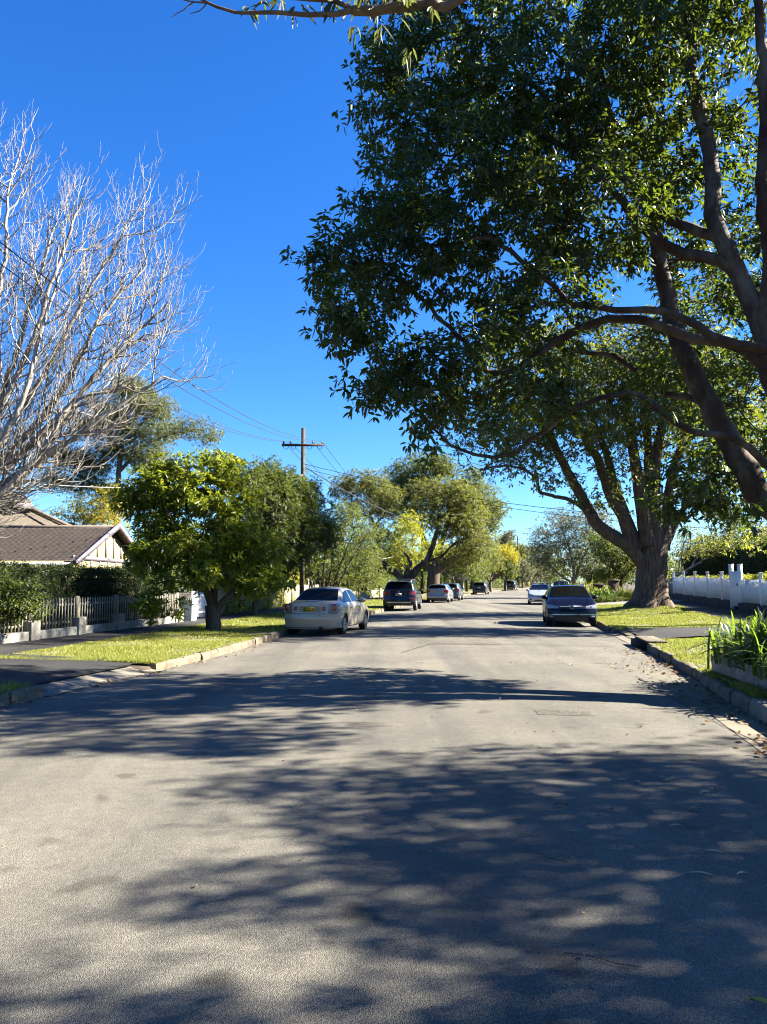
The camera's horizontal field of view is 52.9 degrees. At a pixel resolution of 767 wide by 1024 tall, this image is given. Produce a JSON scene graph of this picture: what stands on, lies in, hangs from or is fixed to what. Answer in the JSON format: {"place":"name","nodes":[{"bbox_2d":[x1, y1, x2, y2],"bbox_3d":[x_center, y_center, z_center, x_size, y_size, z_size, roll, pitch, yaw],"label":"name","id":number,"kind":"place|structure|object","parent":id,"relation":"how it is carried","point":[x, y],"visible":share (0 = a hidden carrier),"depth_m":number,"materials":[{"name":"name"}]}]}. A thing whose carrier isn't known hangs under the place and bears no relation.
{"place":"outdoors","nodes":[
{"label":"outdoors","id":0,"kind":"place"},
{"bbox_2d":[0,653,134,685],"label":"driveway","id":1,"kind":"structure","parent":0,"point":[37,670],"depth_m":12.82,"materials":[{"name":"concrete"}]},
{"bbox_2d":[0,597,382,653],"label":"footpath","id":2,"kind":"structure","parent":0,"point":[16,647],"depth_m":19.62,"materials":[{"name":"concrete"}]},
{"bbox_2d":[181,599,197,620],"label":"gate pier","id":3,"kind":"structure","parent":2,"relation":"on","point":[190,615],"depth_m":27.09,"materials":[{"name":"white paint"}]},
{"bbox_2d":[191,591,205,616],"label":"picket gate","id":4,"kind":"structure","parent":2,"relation":"on","point":[200,609],"depth_m":28.33,"materials":[{"name":"white paint"}]},
{"bbox_2d":[218,582,318,614],"bbox_3d":[-5.260,4.184,38.730,0.100,1.396,18.371,-1,-5,8],"label":"panel fence","id":5,"kind":"object","parent":2,"relation":"on","point":[288,601],"visible":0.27,"depth_m":37.95,"materials":[{"name":"beige paint"}]},
{"bbox_2d":[0,601,383,664],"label":"verge","id":6,"kind":"structure","parent":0,"point":[125,643],"depth_m":18.02,"materials":[{"name":"green plant"}]},
{"bbox_2d":[105,447,297,629],"bbox_3d":[-5.239,0.828,22.642,5.719,5.691,3.226,2,-5,-17],"label":"street tree","id":7,"kind":"object","parent":6,"relation":"on","point":[222,543],"visible":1,"depth_m":22.23,"materials":[{"name":"green plant"}]},
{"bbox_2d":[280,598,426,611],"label":"grass","id":8,"kind":"structure","parent":6,"relation":"on","point":[378,602],"depth_m":49.49,"materials":[{"name":"green plant"}]},
{"bbox_2d":[327,467,499,581],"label":"gnarled tree","id":9,"kind":"object","parent":6,"relation":"on","point":[467,525],"visible":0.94,"depth_m":62.25,"materials":[{"name":"green plant"}]},
{"bbox_2d":[0,589,766,1023],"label":"road","id":10,"kind":"structure","parent":0,"point":[174,841],"depth_m":4.63,"materials":[{"name":"grey asphalt"}]},
{"bbox_2d":[41,667,161,695],"bbox_3d":[-4.539,2.654,12.260,0.544,0.075,3.381,-1,-5,12],"label":"driveway apron","id":11,"kind":"object","parent":10,"relation":"on","point":[67,685],"visible":0.88,"depth_m":12.09,"materials":[{"name":"concrete"}]},
{"bbox_2d":[0,634,299,710],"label":"leaf litter","id":12,"kind":"object","parent":10,"relation":"on","point":[32,699],"visible":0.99,"depth_m":12.13,"materials":[{"name":"brown plant"}]},
{"bbox_2d":[284,585,368,633],"bbox_3d":[-1.715,3.089,24.696,1.944,1.470,4.469,-1,-5,12],"label":"sedan","id":13,"kind":"object","parent":10,"relation":"on","point":[341,609],"visible":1,"depth_m":22.94,"materials":[{"name":"beige paint"}]},
{"bbox_2d":[383,579,422,610],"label":"suv","id":14,"kind":"object","parent":10,"relation":"on","point":[402,593],"visible":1,"depth_m":42.70,"materials":[{"name":"black paint"}]},
{"bbox_2d":[426,584,453,601],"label":"hatchback","id":15,"kind":"object","parent":10,"relation":"on","point":[439,592],"visible":1,"depth_m":59.70,"materials":[{"name":"silver metal"}]},
{"bbox_2d":[440,583,463,600],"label":"wagon","id":16,"kind":"object","parent":10,"relation":"on","point":[458,592],"visible":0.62,"depth_m":65.35,"materials":[{"name":"grey paint"}]},
{"bbox_2d":[419,637,500,644],"bbox_3d":[1.950,3.388,20.275,2.007,0.004,2.519,0,-5,2],"label":"road patch","id":17,"kind":"object","parent":10,"relation":"on","point":[455,640],"visible":1,"depth_m":20.34,"materials":[{"name":"grey asphalt"}]},
{"bbox_2d":[472,582,488,593],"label":"wagon","id":18,"kind":"object","parent":10,"relation":"on","point":[480,587],"visible":0.99,"depth_m":96.08,"materials":[{"name":"black paint"}]},
{"bbox_2d":[196,654,766,955],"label":"leaf litter","id":19,"kind":"object","parent":10,"relation":"on","point":[680,906],"visible":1,"depth_m":5.20,"materials":[{"name":"brown plant"}]},
{"bbox_2d":[507,580,517,590],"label":"suv","id":20,"kind":"object","parent":10,"relation":"on","point":[512,585],"visible":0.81,"depth_m":135.25,"materials":[{"name":"black paint"}]},
{"bbox_2d":[526,582,549,604],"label":"sedan","id":21,"kind":"object","parent":10,"relation":"on","point":[536,592],"visible":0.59,"depth_m":54.59,"materials":[{"name":"silver metal"}]},
{"bbox_2d":[535,710,594,715],"bbox_3d":[2.138,2.374,9.121,0.664,0.008,0.350,0,-5,4],"label":"road patch","id":22,"kind":"object","parent":10,"relation":"on","point":[562,712],"visible":1,"depth_m":9.11,"materials":[{"name":"grey asphalt"}]},
{"bbox_2d":[541,584,597,625],"bbox_3d":[6.979,3.478,29.150,2.047,1.512,4.268,-1,-5,10],"label":"hatchback","id":23,"kind":"object","parent":10,"relation":"on","point":[568,603],"visible":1,"depth_m":27.50,"materials":[{"name":"blue paint"}]},
{"bbox_2d":[609,633,637,642],"bbox_3d":[6.945,3.545,21.968,0.535,0.075,3.936,-1,-5,9],"label":"driveway apron","id":24,"kind":"object","parent":10,"relation":"on","point":[622,637],"visible":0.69,"depth_m":22.01,"materials":[{"name":"concrete"}]},
{"bbox_2d":[631,636,667,649],"bbox_3d":[6.485,3.216,18.841,0.600,0.252,1.900,-1,-5,10],"label":"storm drain","id":25,"kind":"object","parent":10,"relation":"on","point":[637,641],"visible":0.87,"depth_m":18.47,"materials":[{"name":"concrete"}]},
{"bbox_2d":[614,648,766,725],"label":"leaf litter","id":26,"kind":"object","parent":10,"relation":"on","point":[721,701],"visible":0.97,"depth_m":11.19,"materials":[{"name":"brown plant"}]},
{"bbox_2d":[711,714,766,754],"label":"gutter","id":27,"kind":"object","parent":10,"relation":"on","point":[754,728],"visible":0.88,"depth_m":8.35,"materials":[{"name":"concrete"}]},
{"bbox_2d":[733,730,766,755],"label":"leaf litter","id":28,"kind":"object","parent":27,"relation":"on","point":[756,738],"visible":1,"depth_m":7.50,"materials":[{"name":"brown plant"}]},
{"bbox_2d":[0,582,766,699],"bbox_3d":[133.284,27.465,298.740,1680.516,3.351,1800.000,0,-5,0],"label":"ground","id":29,"kind":"structure","parent":0,"point":[140,667],"depth_m":20.56,"materials":[{"name":"soil"}]},
{"bbox_2d":[0,685,43,706],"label":"kerb","id":30,"kind":"structure","parent":29,"relation":"on","point":[27,693],"depth_m":10.22,"materials":[{"name":"concrete"}]},
{"bbox_2d":[0,568,55,627],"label":"leafy shrub","id":31,"kind":"object","parent":29,"relation":"on","point":[15,604],"visible":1,"depth_m":16.69,"materials":[{"name":"green plant"}]},
{"bbox_2d":[0,493,150,577],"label":"house","id":32,"kind":"structure","parent":29,"relation":"on","point":[43,538],"depth_m":35.33,"materials":[{"name":"brown tile"}]},
{"bbox_2d":[0,556,164,633],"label":"hedge","id":33,"kind":"object","parent":29,"relation":"on","point":[72,581],"visible":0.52,"depth_m":21.14,"materials":[{"name":"green plant"}]},
{"bbox_2d":[0,593,183,643],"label":"picket fence","id":34,"kind":"object","parent":29,"relation":"on","point":[77,624],"visible":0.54,"depth_m":20.01,"materials":[{"name":"white wood"}]},
{"bbox_2d":[49,478,134,533],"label":"yellow tree","id":35,"kind":"object","parent":29,"relation":"on","point":[102,509],"visible":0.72,"depth_m":46.69,"materials":[{"name":"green plant"}]},
{"bbox_2d":[0,99,242,551],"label":"bare tree","id":36,"kind":"object","parent":29,"relation":"on","point":[41,441],"visible":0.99,"depth_m":20.97,"materials":[{"name":"grey plant"}]},
{"bbox_2d":[34,370,225,519],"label":"eucalypt tree","id":37,"kind":"object","parent":29,"relation":"on","point":[161,430],"visible":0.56,"depth_m":51.75,"materials":[{"name":"green plant"}]},
{"bbox_2d":[196,562,313,613],"bbox_3d":[-5.932,3.645,38.829,2.013,2.650,16.389,-1,-5,7],"label":"hedge","id":38,"kind":"object","parent":29,"relation":"on","point":[234,609],"visible":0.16,"depth_m":35.86,"materials":[{"name":"green plant"}]},
{"bbox_2d":[228,454,345,614],"bbox_3d":[-3.683,1.047,31.112,6.590,6.777,4.867,3,-6,-32],"label":"dark tree","id":39,"kind":"object","parent":29,"relation":"on","point":[299,506],"visible":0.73,"depth_m":30.39,"materials":[{"name":"green plant"}]},
{"bbox_2d":[147,600,430,669],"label":"kerb","id":40,"kind":"structure","parent":29,"relation":"on","point":[195,657],"depth_m":16.90,"materials":[{"name":"concrete"}]},
{"bbox_2d":[282,428,323,594],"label":"power pole","id":41,"kind":"object","parent":29,"relation":"on","point":[301,577],"visible":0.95,"depth_m":40.26,"materials":[{"name":"brown wood"}]},
{"bbox_2d":[0,319,273,440],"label":"cable","id":42,"kind":"object","parent":41,"relation":"attached to","point":[110,380],"visible":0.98,"depth_m":19.59,"materials":[{"name":"black plastic"}]},
{"bbox_2d":[0,308,280,440],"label":"cable","id":43,"kind":"object","parent":41,"relation":"attached to","point":[114,375],"visible":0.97,"depth_m":19.16,"materials":[{"name":"black plastic"}]},
{"bbox_2d":[0,263,304,440],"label":"cable","id":44,"kind":"object","parent":41,"relation":"attached to","point":[122,350],"visible":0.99,"depth_m":17.23,"materials":[{"name":"black plastic"}]},
{"bbox_2d":[0,242,314,440],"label":"cable","id":45,"kind":"object","parent":41,"relation":"attached to","point":[122,335],"visible":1,"depth_m":16.10,"materials":[{"name":"black plastic"}]},
{"bbox_2d":[302,465,426,523],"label":"cable","id":46,"kind":"object","parent":41,"relation":"attached to","point":[357,497],"visible":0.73,"depth_m":49.59,"materials":[{"name":"black plastic"}]},
{"bbox_2d":[305,464,739,520],"bbox_3d":[9.138,-1.083,37.430,27.254,3.418,0.026,-1,-5,11],"label":"cable","id":47,"kind":"object","parent":41,"relation":"attached to","point":[496,501],"visible":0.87,"depth_m":38.10,"materials":[{"name":"black plastic"}]},
{"bbox_2d":[303,468,758,530],"bbox_3d":[9.139,-0.677,36.891,27.467,3.822,0.022,-1,-5,13],"label":"cable","id":48,"kind":"object","parent":41,"relation":"attached to","point":[527,510],"visible":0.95,"depth_m":37.34,"materials":[{"name":"black plastic"}]},
{"bbox_2d":[172,0,467,75],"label":"gum tree","id":49,"kind":"object","parent":29,"relation":"on","point":[370,10],"visible":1,"depth_m":6.41,"materials":[{"name":"green plant"}]},
{"bbox_2d":[304,497,388,586],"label":"multi stem tree","id":50,"kind":"object","parent":29,"relation":"on","point":[348,521],"visible":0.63,"depth_m":46.10,"materials":[{"name":"green plant"}]},
{"bbox_2d":[306,529,393,598],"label":"garden tree","id":51,"kind":"object","parent":29,"relation":"on","point":[359,579],"visible":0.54,"depth_m":55.30,"materials":[{"name":"green plant"}]},
{"bbox_2d":[315,570,403,596],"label":"hedge","id":52,"kind":"object","parent":29,"relation":"on","point":[384,583],"visible":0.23,"depth_m":64.90,"materials":[{"name":"green plant"}]},
{"bbox_2d":[352,588,383,598],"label":"garden wall","id":53,"kind":"structure","parent":29,"relation":"on","point":[380,593],"depth_m":62.52,"materials":[{"name":"beige paint"}]},
{"bbox_2d":[342,531,405,578],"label":"garden tree","id":54,"kind":"object","parent":29,"relation":"on","point":[375,558],"visible":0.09,"depth_m":88.81,"materials":[{"name":"green plant"}]},
{"bbox_2d":[126,524,683,592],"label":"wood","id":55,"kind":"object","parent":29,"relation":"on","point":[674,566],"visible":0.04,"depth_m":152.95,"materials":[{"name":"green plant"}]},
{"bbox_2d":[369,509,455,573],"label":"yellow tree","id":56,"kind":"object","parent":29,"relation":"on","point":[402,546],"visible":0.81,"depth_m":74.66,"materials":[{"name":"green plant"}]},
{"bbox_2d":[366,449,512,587],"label":"tall evergreen tree","id":57,"kind":"object","parent":29,"relation":"on","point":[444,469],"visible":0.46,"depth_m":83.76,"materials":[{"name":"green plant"}]},
{"bbox_2d":[403,551,481,585],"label":"garden tree","id":58,"kind":"object","parent":29,"relation":"on","point":[458,580],"visible":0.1,"depth_m":110.63,"materials":[{"name":"green plant"}]},
{"bbox_2d":[402,571,503,593],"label":"hedge","id":59,"kind":"object","parent":29,"relation":"on","point":[444,578],"visible":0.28,"depth_m":104.15,"materials":[{"name":"green plant"}]},
{"bbox_2d":[467,531,506,591],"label":"olive street tree","id":60,"kind":"object","parent":29,"relation":"on","point":[494,564],"visible":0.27,"depth_m":117.08,"materials":[{"name":"green plant"}]},
{"bbox_2d":[487,540,525,590],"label":"yellow topped tree","id":61,"kind":"object","parent":29,"relation":"on","point":[510,566],"visible":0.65,"depth_m":130.84,"materials":[{"name":"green plant"}]},
{"bbox_2d":[496,529,516,545],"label":"tree","id":62,"kind":"object","parent":29,"relation":"on","point":[506,537],"visible":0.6,"depth_m":317.46,"materials":[{"name":"green plant"}]},
{"bbox_2d":[502,540,533,584],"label":"tree","id":63,"kind":"object","parent":29,"relation":"on","point":[520,548],"visible":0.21,"depth_m":227.92,"materials":[{"name":"green plant"}]},
{"bbox_2d":[279,0,766,539],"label":"brush box tree","id":64,"kind":"object","parent":29,"relation":"on","point":[531,124],"visible":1,"depth_m":12.10,"materials":[{"name":"green plant"}]},
{"bbox_2d":[526,562,551,584],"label":"tree","id":65,"kind":"object","parent":29,"relation":"on","point":[540,576],"visible":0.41,"depth_m":170.10,"materials":[{"name":"green plant"}]},
{"bbox_2d":[552,576,619,594],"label":"flowering grass","id":66,"kind":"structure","parent":29,"relation":"on","point":[589,586],"depth_m":55.24,"materials":[{"name":"green plant"}]},
{"bbox_2d":[596,621,618,632],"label":"kerb","id":67,"kind":"structure","parent":29,"relation":"on","point":[605,627],"depth_m":25.35,"materials":[{"name":"concrete"}]},
{"bbox_2d":[607,580,619,591],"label":"brick pier","id":68,"kind":"structure","parent":29,"relation":"on","point":[613,584],"depth_m":54.50,"materials":[{"name":"brick"}]},
{"bbox_2d":[647,643,752,713],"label":"kerb","id":69,"kind":"structure","parent":29,"relation":"on","point":[735,697],"depth_m":11.46,"materials":[{"name":"concrete"}]},
{"bbox_2d":[667,522,736,581],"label":"pale limbed tree","id":70,"kind":"object","parent":29,"relation":"on","point":[699,548],"visible":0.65,"depth_m":50.14,"materials":[{"name":"green plant"}]},
{"bbox_2d":[672,572,766,615],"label":"white picket fence","id":71,"kind":"object","parent":29,"relation":"on","point":[710,591],"visible":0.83,"depth_m":37.98,"materials":[{"name":"paint"}]},
{"bbox_2d":[675,571,766,607],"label":"hedge","id":72,"kind":"object","parent":29,"relation":"on","point":[747,576],"visible":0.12,"depth_m":35.24,"materials":[{"name":"green plant"}]},
{"bbox_2d":[676,516,766,568],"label":"garden tree","id":73,"kind":"object","parent":29,"relation":"on","point":[725,533],"visible":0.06,"depth_m":61.72,"materials":[{"name":"green plant"}]},
{"bbox_2d":[677,531,766,576],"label":"hedge","id":74,"kind":"object","parent":29,"relation":"on","point":[756,564],"visible":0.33,"depth_m":46.84,"materials":[{"name":"green plant"}]},
{"bbox_2d":[727,564,742,608],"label":"garden gate","id":75,"kind":"structure","parent":29,"relation":"on","point":[735,578],"depth_m":35.28,"materials":[{"name":"white paint"}]},
{"bbox_2d":[749,698,766,723],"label":"kerb","id":76,"kind":"structure","parent":29,"relation":"on","point":[758,708],"depth_m":8.91,"materials":[{"name":"concrete"}]},
{"bbox_2d":[0,0,766,581],"label":"sky","id":77,"kind":"structure","parent":0,"point":[227,100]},
{"bbox_2d":[421,587,529,598],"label":"verge","id":78,"kind":"structure","parent":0,"point":[425,597],"depth_m":114.72,"materials":[{"name":"green plant"}]},
{"bbox_2d":[426,540,489,582],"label":"street tree","id":79,"kind":"object","parent":78,"relation":"on","point":[467,570],"visible":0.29,"depth_m":97.37,"materials":[{"name":"green plant"}]},
{"bbox_2d":[445,544,491,591],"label":"street tree","id":80,"kind":"object","parent":78,"relation":"on","point":[463,576],"visible":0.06,"depth_m":103.43,"materials":[{"name":"green plant"}]},
{"bbox_2d":[511,557,538,587],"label":"tree","id":81,"kind":"object","parent":78,"relation":"on","point":[525,570],"visible":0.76,"depth_m":163.44,"materials":[{"name":"green plant"}]},
{"bbox_2d":[521,543,566,584],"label":"tree","id":82,"kind":"object","parent":78,"relation":"on","point":[552,579],"visible":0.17,"depth_m":188.73,"materials":[{"name":"green plant"}]},
{"bbox_2d":[596,598,681,604],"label":"driveway","id":83,"kind":"structure","parent":0,"point":[624,602],"depth_m":46.42,"materials":[{"name":"concrete"}]},
{"bbox_2d":[596,604,749,634],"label":"verge","id":84,"kind":"structure","parent":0,"point":[625,631],"depth_m":29.26,"materials":[{"name":"green plant"}]},
{"bbox_2d":[435,292,766,607],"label":"brush box tree","id":85,"kind":"object","parent":84,"relation":"on","point":[644,548],"visible":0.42,"depth_m":36.70,"materials":[{"name":"green plant"}]},
{"bbox_2d":[625,624,749,638],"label":"driveway","id":86,"kind":"structure","parent":0,"point":[661,632],"depth_m":22.42,"materials":[{"name":"concrete"}]},
{"bbox_2d":[641,637,740,682],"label":"verge","id":87,"kind":"structure","parent":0,"point":[699,665],"depth_m":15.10,"materials":[{"name":"green plant"}]},
{"bbox_2d":[700,666,766,698],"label":"grass","id":88,"kind":"structure","parent":87,"relation":"on","point":[753,691],"depth_m":10.16,"materials":[{"name":"green plant"}]},
{"bbox_2d":[673,601,766,622],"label":"footpath","id":89,"kind":"structure","parent":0,"point":[718,611],"depth_m":33.87,"materials":[{"name":"concrete"}]},
{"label":"verge","id":90,"kind":"structure","parent":0,"visible":0},
{"bbox_2d":[520,502,620,584],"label":"spreading tree","id":91,"kind":"object","parent":90,"relation":"on","point":[573,563],"visible":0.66,"depth_m":75.39,"materials":[{"name":"green plant"}]},
{"bbox_2d":[580,564,604,583],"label":"clipped shrub","id":92,"kind":"object","parent":90,"relation":"on","point":[589,572],"visible":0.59,"depth_m":61.57,"materials":[{"name":"green plant"}]},
{"bbox_2d":[593,568,612,588],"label":"clipped shrub","id":93,"kind":"object","parent":90,"relation":"on","point":[597,575],"visible":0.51,"depth_m":58.61,"materials":[{"name":"green plant"}]},
{"bbox_2d":[589,586,621,600],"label":"strap leaved plant","id":94,"kind":"object","parent":90,"relation":"on","point":[599,592],"visible":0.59,"depth_m":51.41,"materials":[{"name":"green plant"}]},
{"bbox_2d":[582,527,636,588],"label":"garden tree","id":95,"kind":"object","parent":90,"relation":"on","point":[619,557],"visible":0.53,"depth_m":57.16,"materials":[{"name":"green plant"}]},
{"bbox_2d":[594,594,629,602],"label":"shrub","id":96,"kind":"object","parent":90,"relation":"on","point":[599,599],"visible":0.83,"depth_m":48.46,"materials":[{"name":"green plant"}]},
{"bbox_2d":[616,588,633,599],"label":"shrub","id":97,"kind":"object","parent":90,"relation":"on","point":[628,593],"visible":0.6,"depth_m":49.62,"materials":[{"name":"green plant"}]},
{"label":"garden bed","id":98,"kind":"structure","parent":0,"visible":0},
{"bbox_2d":[710,654,735,678],"bbox_3d":[5.175,2.327,11.661,0.090,0.270,1.024,-4,-6,5],"label":"timber sleeper","id":99,"kind":"object","parent":98,"relation":"on","point":[718,668],"visible":0.47,"depth_m":11.59,"materials":[{"name":"white paint"}]},
{"bbox_2d":[681,609,766,664],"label":"strap leaved plant","id":100,"kind":"object","parent":98,"relation":"on","point":[755,620],"visible":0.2,"depth_m":11.61,"materials":[{"name":"green plant"}]},
{"bbox_2d":[683,611,766,671],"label":"strap leaved plant","id":101,"kind":"object","parent":98,"relation":"on","point":[743,634],"visible":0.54,"depth_m":10.90,"materials":[{"name":"green plant"}]},
{"bbox_2d":[700,623,766,679],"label":"strap leaved plant","id":102,"kind":"object","parent":98,"relation":"on","point":[759,663],"visible":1,"depth_m":9.91,"materials":[{"name":"green plant"}]},
{"bbox_2d":[736,662,758,685],"bbox_3d":[5.040,2.231,10.615,0.090,0.270,1.035,2,-5,10],"label":"timber sleeper","id":103,"kind":"object","parent":98,"relation":"on","point":[746,676],"visible":0.46,"depth_m":10.58,"materials":[{"name":"white paint"}]},
{"bbox_2d":[757,669,766,689],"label":"timber sleeper","id":104,"kind":"object","parent":98,"relation":"on","point":[763,683],"visible":0.56,"depth_m":9.87,"materials":[{"name":"white paint"}]},
{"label":"verge","id":105,"kind":"structure","parent":0,"visible":0},
{"bbox_2d":[0,680,35,692],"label":"grass","id":106,"kind":"structure","parent":105,"relation":"on","point":[13,686],"depth_m":10.37,"materials":[{"name":"green plant"}]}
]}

